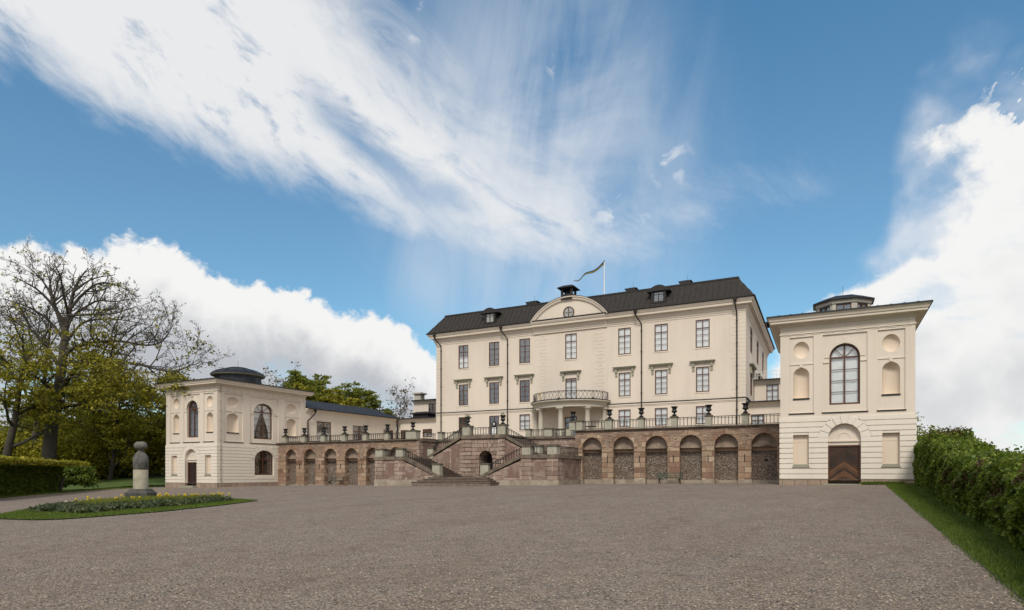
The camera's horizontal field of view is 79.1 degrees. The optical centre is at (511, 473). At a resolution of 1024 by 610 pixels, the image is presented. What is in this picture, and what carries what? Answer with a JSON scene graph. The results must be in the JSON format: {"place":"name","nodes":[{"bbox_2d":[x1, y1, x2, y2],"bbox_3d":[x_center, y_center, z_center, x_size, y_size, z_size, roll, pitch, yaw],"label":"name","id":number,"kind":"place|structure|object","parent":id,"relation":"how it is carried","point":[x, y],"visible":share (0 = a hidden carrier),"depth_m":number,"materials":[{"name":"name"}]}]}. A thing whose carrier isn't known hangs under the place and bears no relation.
{"place":"outdoors","nodes":[
{"label":"outdoors","id":0,"kind":"place"},
{"bbox_2d":[0,468,165,497],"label":"lawn","id":1,"kind":"structure","parent":0,"point":[124,479],"depth_m":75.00,"materials":[{"name":"green plant"}]},
{"bbox_2d":[0,425,60,459],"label":"park shrub","id":2,"kind":"object","parent":1,"relation":"on","point":[19,448],"visible":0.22,"depth_m":78.52,"materials":[{"name":"green plant"}]},
{"bbox_2d":[0,402,73,444],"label":"park shrub","id":3,"kind":"object","parent":1,"relation":"on","point":[22,431],"visible":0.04,"depth_m":89.66,"materials":[{"name":"green plant"}]},
{"bbox_2d":[0,455,89,495],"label":"clipped hedge","id":4,"kind":"object","parent":1,"relation":"on","point":[21,474],"visible":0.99,"depth_m":50.40,"materials":[{"name":"green plant"}]},
{"bbox_2d":[0,295,91,455],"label":"park tree","id":5,"kind":"object","parent":1,"relation":"on","point":[34,397],"visible":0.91,"depth_m":68.17,"materials":[{"name":"green plant"}]},
{"bbox_2d":[0,288,97,446],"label":"park tree","id":6,"kind":"object","parent":1,"relation":"on","point":[80,414],"visible":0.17,"depth_m":78.94,"materials":[{"name":"green plant"}]},
{"bbox_2d":[15,434,123,478],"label":"park shrub","id":7,"kind":"object","parent":1,"relation":"on","point":[63,443],"visible":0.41,"depth_m":78.57,"materials":[{"name":"green plant"}]},
{"bbox_2d":[40,392,111,433],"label":"park tree","id":8,"kind":"object","parent":1,"relation":"on","point":[76,418],"visible":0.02,"depth_m":89.83,"materials":[{"name":"green plant"}]},
{"bbox_2d":[0,409,152,437],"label":"woodland","id":9,"kind":"object","parent":1,"relation":"on","point":[1,410],"depth_m":115.21,"materials":[{"name":"green plant"}]},
{"bbox_2d":[25,406,129,471],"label":"park shrub","id":10,"kind":"object","parent":1,"relation":"on","point":[64,434],"visible":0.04,"depth_m":86.75,"materials":[{"name":"green plant"}]},
{"bbox_2d":[57,465,100,492],"bbox_3d":[-41.589,0.365,59.262,4.430,3.188,8.686,0,0,-40],"label":"hedge shrub","id":11,"kind":"object","parent":1,"relation":"on","point":[80,476],"visible":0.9,"depth_m":59.67,"materials":[{"name":"green plant"}]},
{"bbox_2d":[56,416,164,475],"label":"park shrub","id":12,"kind":"object","parent":1,"relation":"on","point":[78,435],"visible":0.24,"depth_m":80.21,"materials":[{"name":"green plant"}]},
{"bbox_2d":[60,357,163,479],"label":"park tree","id":13,"kind":"object","parent":1,"relation":"on","point":[114,444],"visible":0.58,"depth_m":77.17,"materials":[{"name":"green plant"}]},
{"bbox_2d":[0,236,235,459],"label":"maple tree","id":14,"kind":"object","parent":1,"relation":"on","point":[105,384],"visible":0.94,"depth_m":69.24,"materials":[{"name":"brown plant"}]},
{"bbox_2d":[82,372,172,464],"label":"park tree","id":15,"kind":"object","parent":1,"relation":"on","point":[159,430],"visible":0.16,"depth_m":82.10,"materials":[{"name":"green plant"}]},
{"bbox_2d":[106,419,165,474],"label":"park shrub","id":16,"kind":"object","parent":1,"relation":"on","point":[158,458],"visible":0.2,"depth_m":82.60,"materials":[{"name":"green plant"}]},
{"bbox_2d":[72,493,224,503],"bbox_3d":[-18.733,1.313,31.517,4.410,0.593,7.576,0,0,27],"label":"tulip","id":17,"kind":"object","parent":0,"point":[127,498],"depth_m":30.92,"materials":[{"name":"yellow plant"}]},
{"bbox_2d":[312,435,573,441],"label":"terrace floor","id":18,"kind":"structure","parent":0,"point":[383,439],"depth_m":64.24,"materials":[{"name":"stone"}]},
{"bbox_2d":[305,400,399,440],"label":"wing","id":19,"kind":"structure","parent":18,"relation":"on","point":[333,418],"depth_m":79.06,"materials":[{"name":"beige paint"}]},
{"bbox_2d":[317,421,330,440],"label":"window","id":20,"kind":"structure","parent":19,"relation":"in","point":[320,424],"depth_m":75.65,"materials":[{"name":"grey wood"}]},
{"bbox_2d":[353,425,363,439],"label":"window","id":21,"kind":"structure","parent":19,"relation":"in","point":[356,429],"depth_m":81.02,"materials":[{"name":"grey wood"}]},
{"bbox_2d":[396,411,435,438],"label":"link","id":22,"kind":"object","parent":18,"relation":"on","point":[425,421],"visible":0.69,"depth_m":86.11,"materials":[{"name":"beige paint"}]},
{"bbox_2d":[423,429,431,436],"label":"window","id":23,"kind":"structure","parent":22,"relation":"in","point":[427,431],"depth_m":85.54,"materials":[{"name":"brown wood"}]},
{"bbox_2d":[411,392,490,433],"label":"block","id":24,"kind":"structure","parent":18,"relation":"on","point":[421,403],"depth_m":95.20,"materials":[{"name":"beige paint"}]},
{"bbox_2d":[429,403,435,412],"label":"window","id":25,"kind":"structure","parent":24,"relation":"in","point":[432,406],"depth_m":94.61,"materials":[{"name":"grey wood"}]},
{"bbox_2d":[426,275,774,438],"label":"palace","id":26,"kind":"structure","parent":18,"relation":"on","point":[689,348],"depth_m":73.73,"materials":[{"name":"beige paint"}]},
{"bbox_2d":[459,417,466,434],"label":"window","id":27,"kind":"structure","parent":26,"relation":"in","point":[462,420],"depth_m":82.94,"materials":[{"name":"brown wood"}]},
{"bbox_2d":[459,345,467,368],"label":"window","id":28,"kind":"structure","parent":26,"relation":"in","point":[463,349],"depth_m":82.84,"materials":[{"name":"brown glass"}]},
{"bbox_2d":[459,384,467,405],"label":"window","id":29,"kind":"structure","parent":26,"relation":"in","point":[463,389],"depth_m":82.88,"materials":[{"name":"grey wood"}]},
{"bbox_2d":[489,342,498,365],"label":"window","id":30,"kind":"structure","parent":26,"relation":"in","point":[494,349],"depth_m":80.79,"materials":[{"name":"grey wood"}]},
{"bbox_2d":[489,382,498,403],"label":"window","id":31,"kind":"structure","parent":26,"relation":"in","point":[494,398],"depth_m":80.79,"materials":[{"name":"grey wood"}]},
{"bbox_2d":[489,415,498,434],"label":"window","id":32,"kind":"structure","parent":26,"relation":"in","point":[493,418],"depth_m":80.85,"materials":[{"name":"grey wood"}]},
{"bbox_2d":[519,338,529,363],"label":"window","id":33,"kind":"structure","parent":26,"relation":"in","point":[525,343],"depth_m":78.86,"materials":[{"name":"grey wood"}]},
{"bbox_2d":[520,380,529,401],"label":"window","id":34,"kind":"structure","parent":26,"relation":"in","point":[524,384],"depth_m":78.82,"materials":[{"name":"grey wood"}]},
{"bbox_2d":[520,414,529,429],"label":"window","id":35,"kind":"structure","parent":26,"relation":"in","point":[524,418],"depth_m":78.65,"materials":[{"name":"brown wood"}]},
{"bbox_2d":[563,306,573,316],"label":"round window","id":36,"kind":"structure","parent":26,"relation":"in","point":[568,311],"depth_m":75.04,"materials":[{"name":"brown glass"}]},
{"bbox_2d":[565,333,576,359],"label":"window","id":37,"kind":"structure","parent":26,"relation":"in","point":[570,339],"depth_m":75.89,"materials":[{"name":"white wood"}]},
{"bbox_2d":[565,378,576,398],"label":"window","id":38,"kind":"structure","parent":26,"relation":"in","point":[570,383],"depth_m":75.89,"materials":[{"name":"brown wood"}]},
{"bbox_2d":[565,417,576,435],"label":"window","id":39,"kind":"structure","parent":26,"relation":"in","point":[567,419],"depth_m":76.10,"materials":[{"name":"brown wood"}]},
{"bbox_2d":[604,260,604,293],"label":"flagpole","id":40,"kind":"object","parent":26,"relation":"on","point":[604,276],"visible":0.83,"depth_m":81.07,"materials":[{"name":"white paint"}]},
{"bbox_2d":[574,261,603,280],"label":"pennant","id":41,"kind":"object","parent":40,"relation":"attached to","point":[597,268],"visible":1,"depth_m":81.83,"materials":[{"name":"fabric"}]},
{"bbox_2d":[618,327,630,354],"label":"window","id":42,"kind":"structure","parent":26,"relation":"in","point":[624,334],"depth_m":72.90,"materials":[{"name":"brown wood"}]},
{"bbox_2d":[619,372,630,396],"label":"window","id":43,"kind":"structure","parent":26,"relation":"in","point":[624,378],"depth_m":72.84,"materials":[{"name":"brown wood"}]},
{"bbox_2d":[619,409,630,426],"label":"window","id":44,"kind":"structure","parent":26,"relation":"in","point":[623,414],"depth_m":72.84,"materials":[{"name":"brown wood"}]},
{"bbox_2d":[655,369,666,394],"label":"window","id":45,"kind":"structure","parent":26,"relation":"in","point":[660,375],"depth_m":70.96,"materials":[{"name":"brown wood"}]},
{"bbox_2d":[655,323,667,351],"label":"window","id":46,"kind":"structure","parent":26,"relation":"in","point":[661,330],"depth_m":70.95,"materials":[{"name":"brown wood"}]},
{"bbox_2d":[655,408,667,425],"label":"window","id":47,"kind":"structure","parent":26,"relation":"in","point":[659,412],"depth_m":70.96,"materials":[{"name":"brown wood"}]},
{"bbox_2d":[696,406,707,423],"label":"window","id":48,"kind":"structure","parent":26,"relation":"in","point":[701,411],"depth_m":69.05,"materials":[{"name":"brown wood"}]},
{"bbox_2d":[696,366,708,391],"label":"window","id":49,"kind":"structure","parent":26,"relation":"in","point":[702,373],"depth_m":68.92,"materials":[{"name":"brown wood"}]},
{"bbox_2d":[696,319,709,347],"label":"window","id":50,"kind":"structure","parent":26,"relation":"in","point":[702,326],"depth_m":68.88,"materials":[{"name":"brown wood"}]},
{"bbox_2d":[750,327,751,353],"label":"window","id":51,"kind":"structure","parent":26,"relation":"in","point":[750,327],"depth_m":72.55,"materials":[{"name":"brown wood"}]},
{"bbox_2d":[750,374,751,395],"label":"window","id":52,"kind":"structure","parent":26,"relation":"in","point":[750,374],"depth_m":72.79,"materials":[{"name":"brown wood"}]},
{"bbox_2d":[746,400,779,423],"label":"link","id":53,"kind":"object","parent":18,"relation":"on","point":[771,407],"visible":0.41,"depth_m":66.82,"materials":[{"name":"beige paint"}]},
{"bbox_2d":[752,415,764,423],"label":"window","id":54,"kind":"structure","parent":53,"relation":"in","point":[758,419],"depth_m":67.27,"materials":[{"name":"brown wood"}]},
{"bbox_2d":[754,370,779,400],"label":"block","id":55,"kind":"structure","parent":18,"relation":"on","point":[766,389],"depth_m":74.20,"materials":[{"name":"beige paint"}]},
{"bbox_2d":[766,384,778,399],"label":"window","id":56,"kind":"structure","parent":55,"relation":"in","point":[772,391],"depth_m":74.03,"materials":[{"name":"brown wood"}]},
{"bbox_2d":[0,483,1023,609],"bbox_3d":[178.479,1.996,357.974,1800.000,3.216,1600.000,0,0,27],"label":"gravel ground","id":57,"kind":"structure","parent":0,"point":[325,498],"depth_m":12.31,"materials":[{"name":"grey gravel"}]},
{"bbox_2d":[2,500,256,518],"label":"flowerbed grass","id":58,"kind":"structure","parent":57,"relation":"on","point":[111,513],"depth_m":23.86,"materials":[{"name":"green plant"}]},
{"bbox_2d":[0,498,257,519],"bbox_3d":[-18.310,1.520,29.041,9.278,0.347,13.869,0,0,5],"label":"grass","id":59,"kind":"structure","parent":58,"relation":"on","point":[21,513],"depth_m":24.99,"materials":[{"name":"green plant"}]},
{"bbox_2d":[124,442,156,497],"bbox_3d":[-20.389,0.026,34.040,1.160,3.540,1.160,0,0,-7],"label":"stone post","id":60,"kind":"object","parent":58,"relation":"on","point":[140,473],"visible":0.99,"depth_m":33.74,"materials":[{"name":"grey stone"}]},
{"bbox_2d":[154,367,315,487],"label":"corner pavilion","id":61,"kind":"structure","parent":57,"relation":"on","point":[225,427],"depth_m":65.63,"materials":[{"name":"beige paint"}]},
{"bbox_2d":[188,462,196,485],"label":"door","id":62,"kind":"structure","parent":61,"relation":"in","point":[192,466],"depth_m":65.23,"materials":[{"name":"brown wood"}]},
{"bbox_2d":[189,401,197,437],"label":"arched window","id":63,"kind":"structure","parent":61,"relation":"in","point":[194,409],"depth_m":65.34,"materials":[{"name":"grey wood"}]},
{"bbox_2d":[254,404,271,439],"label":"arched window","id":64,"kind":"structure","parent":61,"relation":"in","point":[262,414],"depth_m":68.31,"materials":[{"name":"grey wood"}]},
{"bbox_2d":[254,451,272,474],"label":"arched window","id":65,"kind":"structure","parent":61,"relation":"in","point":[262,459],"depth_m":68.36,"materials":[{"name":"brown wood"}]},
{"bbox_2d":[261,361,299,386],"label":"park tree","id":66,"kind":"object","parent":57,"relation":"on","point":[278,381],"visible":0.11,"depth_m":111.88,"materials":[{"name":"grey plant"}]},
{"bbox_2d":[281,381,325,400],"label":"park tree","id":67,"kind":"object","parent":57,"relation":"on","point":[290,384],"depth_m":108.51,"materials":[{"name":"green plant"}]},
{"bbox_2d":[285,369,331,401],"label":"park tree","id":68,"kind":"object","parent":57,"relation":"on","point":[296,377],"visible":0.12,"depth_m":107.28,"materials":[{"name":"green plant"}]},
{"bbox_2d":[292,382,337,403],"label":"park tree","id":69,"kind":"object","parent":57,"relation":"on","point":[299,386],"visible":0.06,"depth_m":98.51,"materials":[{"name":"green plant"}]},
{"bbox_2d":[328,477,344,484],"bbox_3d":[-18.333,0.824,64.529,2.001,0.907,0.702,0,0,27],"label":"park bench","id":70,"kind":"object","parent":57,"relation":"on","point":[337,477],"visible":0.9,"depth_m":64.62,"materials":[{"name":"black metal"}]},
{"bbox_2d":[313,388,364,406],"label":"park tree","id":71,"kind":"object","parent":57,"relation":"on","point":[330,396],"visible":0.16,"depth_m":101.33,"materials":[{"name":"green plant"}]},
{"bbox_2d":[330,380,367,405],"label":"park tree","id":72,"kind":"object","parent":57,"relation":"on","point":[356,390],"visible":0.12,"depth_m":116.08,"materials":[{"name":"green plant"}]},
{"bbox_2d":[276,430,437,485],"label":"terrace wall","id":73,"kind":"structure","parent":57,"relation":"on","point":[304,461],"depth_m":65.66,"materials":[{"name":"stone"}]},
{"bbox_2d":[321,427,326,434],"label":"cast iron urn","id":74,"kind":"object","parent":73,"relation":"on","point":[324,430],"visible":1,"depth_m":66.53,"materials":[{"name":"black metal"}]},
{"bbox_2d":[342,426,347,433],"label":"cast iron urn","id":75,"kind":"object","parent":73,"relation":"on","point":[344,429],"visible":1,"depth_m":65.23,"materials":[{"name":"black metal"}]},
{"bbox_2d":[363,425,368,432],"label":"cast iron urn","id":76,"kind":"object","parent":73,"relation":"on","point":[365,427],"visible":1,"depth_m":63.98,"materials":[{"name":"black metal"}]},
{"bbox_2d":[410,422,415,429],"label":"cast iron urn","id":77,"kind":"object","parent":73,"relation":"on","point":[412,424],"visible":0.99,"depth_m":61.46,"materials":[{"name":"black metal"}]},
{"bbox_2d":[345,388,396,436],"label":"park tree","id":78,"kind":"object","parent":57,"relation":"on","point":[372,401],"visible":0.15,"depth_m":116.78,"materials":[{"name":"green plant"}]},
{"bbox_2d":[376,378,415,437],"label":"park tree","id":79,"kind":"object","parent":57,"relation":"on","point":[404,407],"visible":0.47,"depth_m":114.87,"materials":[{"name":"grey plant"}]},
{"bbox_2d":[374,424,581,485],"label":"double staircase","id":80,"kind":"structure","parent":57,"relation":"on","point":[500,457],"depth_m":54.94,"materials":[{"name":"stone"}]},
{"bbox_2d":[465,414,471,425],"bbox_3d":[-4.037,-4.934,57.212,0.749,1.108,0.695,0,0,1],"label":"cast iron urn","id":81,"kind":"object","parent":80,"relation":"on","point":[467,417],"visible":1,"depth_m":57.08,"materials":[{"name":"black metal"}]},
{"bbox_2d":[487,453,492,468],"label":"portal door","id":82,"kind":"structure","parent":80,"relation":"in","point":[489,460],"depth_m":57.58,"materials":[{"name":"black wood"}]},
{"bbox_2d":[491,421,496,433],"bbox_3d":[-1.671,-4.180,57.809,0.590,1.360,0.100,0,0,27],"label":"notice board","id":83,"kind":"object","parent":80,"relation":"on","point":[494,424],"visible":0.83,"depth_m":57.78,"materials":[{"name":"white metal"}]},
{"bbox_2d":[499,411,506,423],"bbox_3d":[-0.770,-4.972,55.561,0.802,1.185,0.785,0,0,-21],"label":"cast iron urn","id":84,"kind":"object","parent":80,"relation":"on","point":[503,417],"visible":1,"depth_m":55.46,"materials":[{"name":"black metal"}]},
{"bbox_2d":[437,413,779,483],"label":"terrace wall","id":85,"kind":"structure","parent":57,"relation":"on","point":[744,452],"depth_m":50.07,"materials":[{"name":"stone"}]},
{"bbox_2d":[570,411,575,420],"bbox_3d":[5.328,-4.945,53.940,0.570,0.810,0.570,0,0,27],"label":"cast iron urn","id":86,"kind":"object","parent":85,"relation":"on","point":[573,416],"visible":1,"depth_m":53.78,"materials":[{"name":"black metal"}]},
{"bbox_2d":[607,409,612,418],"bbox_3d":[8.263,-4.985,52.477,0.570,0.810,0.570,0,0,27],"label":"cast iron urn","id":87,"kind":"object","parent":85,"relation":"on","point":[609,413],"visible":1,"depth_m":52.31,"materials":[{"name":"black metal"}]},
{"bbox_2d":[638,408,644,417],"bbox_3d":[10.697,-4.985,51.263,0.570,0.810,0.570,0,0,27],"label":"cast iron urn","id":88,"kind":"object","parent":85,"relation":"on","point":[641,412],"visible":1,"depth_m":51.10,"materials":[{"name":"black metal"}]},
{"bbox_2d":[671,406,677,415],"bbox_3d":[13.114,-4.985,50.058,0.570,0.810,0.570,0,0,27],"label":"cast iron urn","id":89,"kind":"object","parent":85,"relation":"on","point":[674,409],"visible":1,"depth_m":49.90,"materials":[{"name":"black metal"}]},
{"bbox_2d":[705,405,711,414],"bbox_3d":[15.512,-4.985,48.862,0.570,0.810,0.570,0,0,27],"label":"cast iron urn","id":90,"kind":"object","parent":85,"relation":"on","point":[708,409],"visible":1,"depth_m":48.71,"materials":[{"name":"black metal"}]},
{"bbox_2d":[741,403,748,412],"bbox_3d":[17.946,-4.985,47.649,0.570,0.810,0.570,0,0,27],"label":"cast iron urn","id":91,"kind":"object","parent":85,"relation":"on","point":[745,406],"visible":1,"depth_m":47.50,"materials":[{"name":"black metal"}]},
{"bbox_2d":[658,473,682,483],"bbox_3d":[12.498,0.397,49.213,1.951,0.907,0.702,0,0,27],"label":"park bench","id":92,"kind":"object","parent":57,"relation":"on","point":[669,475],"visible":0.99,"depth_m":49.34,"materials":[{"name":"green paint"}]},
{"bbox_2d":[766,294,932,484],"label":"corner pavilion","id":93,"kind":"structure","parent":57,"relation":"on","point":[848,415],"depth_m":39.39,"materials":[{"name":"beige paint"}]},
{"bbox_2d":[829,344,859,404],"bbox_3d":[21.266,-6.310,39.649,1.720,3.880,0.376,0,0,27],"label":"arched window","id":94,"kind":"structure","parent":93,"relation":"in","point":[844,360],"depth_m":39.57,"materials":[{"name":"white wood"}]},
{"bbox_2d":[828,445,860,483],"bbox_3d":[21.193,-0.565,39.549,1.840,2.470,0.140,0,0,27],"label":"door","id":95,"kind":"structure","parent":93,"relation":"in","point":[844,461],"depth_m":39.57,"materials":[{"name":"brown wood"}]},
{"bbox_2d":[860,481,904,484],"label":"grass","id":96,"kind":"structure","parent":57,"relation":"on","point":[884,482],"depth_m":37.73,"materials":[{"name":"green plant"}]},
{"bbox_2d":[915,412,939,435],"bbox_3d":[38.522,-2.561,57.889,5.990,6.922,5.040,0,0,27],"label":"garden tree","id":97,"kind":"object","parent":57,"relation":"on","point":[924,431],"visible":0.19,"depth_m":57.83,"materials":[{"name":"green plant"}]},
{"bbox_2d":[0,0,1023,453],"label":"sky","id":98,"kind":"structure","parent":0,"point":[319,185],"materials":[{"name":"blue"}]},
{"bbox_2d":[885,483,1023,605],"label":"grass verge","id":99,"kind":"object","parent":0,"point":[980,546],"depth_m":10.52,"materials":[{"name":"green plant"}]},
{"bbox_2d":[912,426,1023,551],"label":"tall hedge","id":100,"kind":"object","parent":99,"relation":"on","point":[966,472],"visible":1,"depth_m":15.99,"materials":[{"name":"green plant"}]},
{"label":"flowerbed soil","id":101,"kind":"structure","parent":0,"visible":0},
{"bbox_2d":[28,494,232,513],"bbox_3d":[-18.093,1.449,30.544,8.304,0.620,10.238,0,0,27],"label":"ground cover","id":102,"kind":"object","parent":101,"relation":"on","point":[70,507],"visible":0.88,"depth_m":27.46,"materials":[{"name":"green plant"}]}
]}

